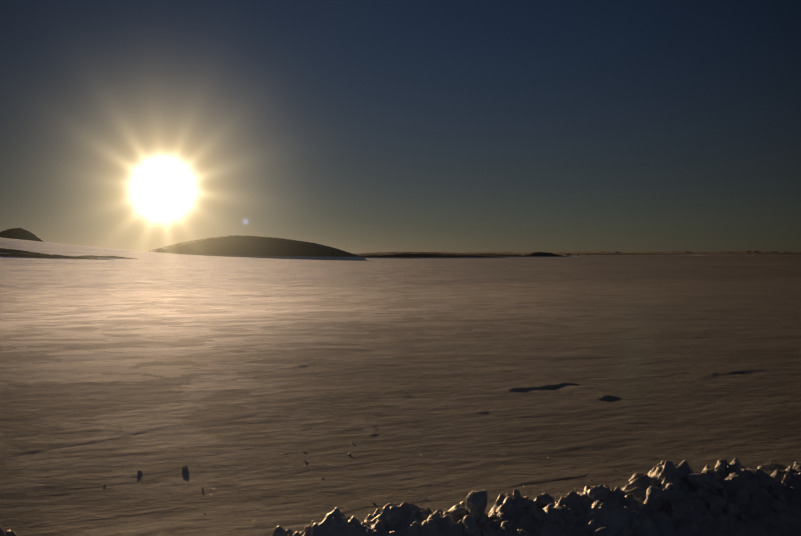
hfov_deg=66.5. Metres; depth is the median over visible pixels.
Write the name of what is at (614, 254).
hill
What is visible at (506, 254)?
hill
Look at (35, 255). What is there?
hill strip
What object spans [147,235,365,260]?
hill
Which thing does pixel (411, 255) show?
hill
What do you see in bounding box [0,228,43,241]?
hill
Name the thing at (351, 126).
sky
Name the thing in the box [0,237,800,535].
snow ground
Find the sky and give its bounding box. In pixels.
[0,0,800,252]
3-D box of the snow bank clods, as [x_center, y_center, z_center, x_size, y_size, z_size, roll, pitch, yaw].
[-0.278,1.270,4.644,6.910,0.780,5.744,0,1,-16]
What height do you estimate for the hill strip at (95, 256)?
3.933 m
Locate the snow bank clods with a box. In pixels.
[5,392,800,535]
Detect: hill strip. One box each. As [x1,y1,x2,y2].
[0,248,50,254]
[0,253,111,259]
[81,255,137,258]
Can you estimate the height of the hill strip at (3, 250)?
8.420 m
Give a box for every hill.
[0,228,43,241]
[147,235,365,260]
[352,252,510,258]
[463,253,577,256]
[522,252,564,256]
[556,253,682,254]
[692,253,800,254]
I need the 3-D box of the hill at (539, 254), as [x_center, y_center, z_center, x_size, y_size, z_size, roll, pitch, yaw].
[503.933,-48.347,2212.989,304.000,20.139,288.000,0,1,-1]
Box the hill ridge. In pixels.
[390,251,800,253]

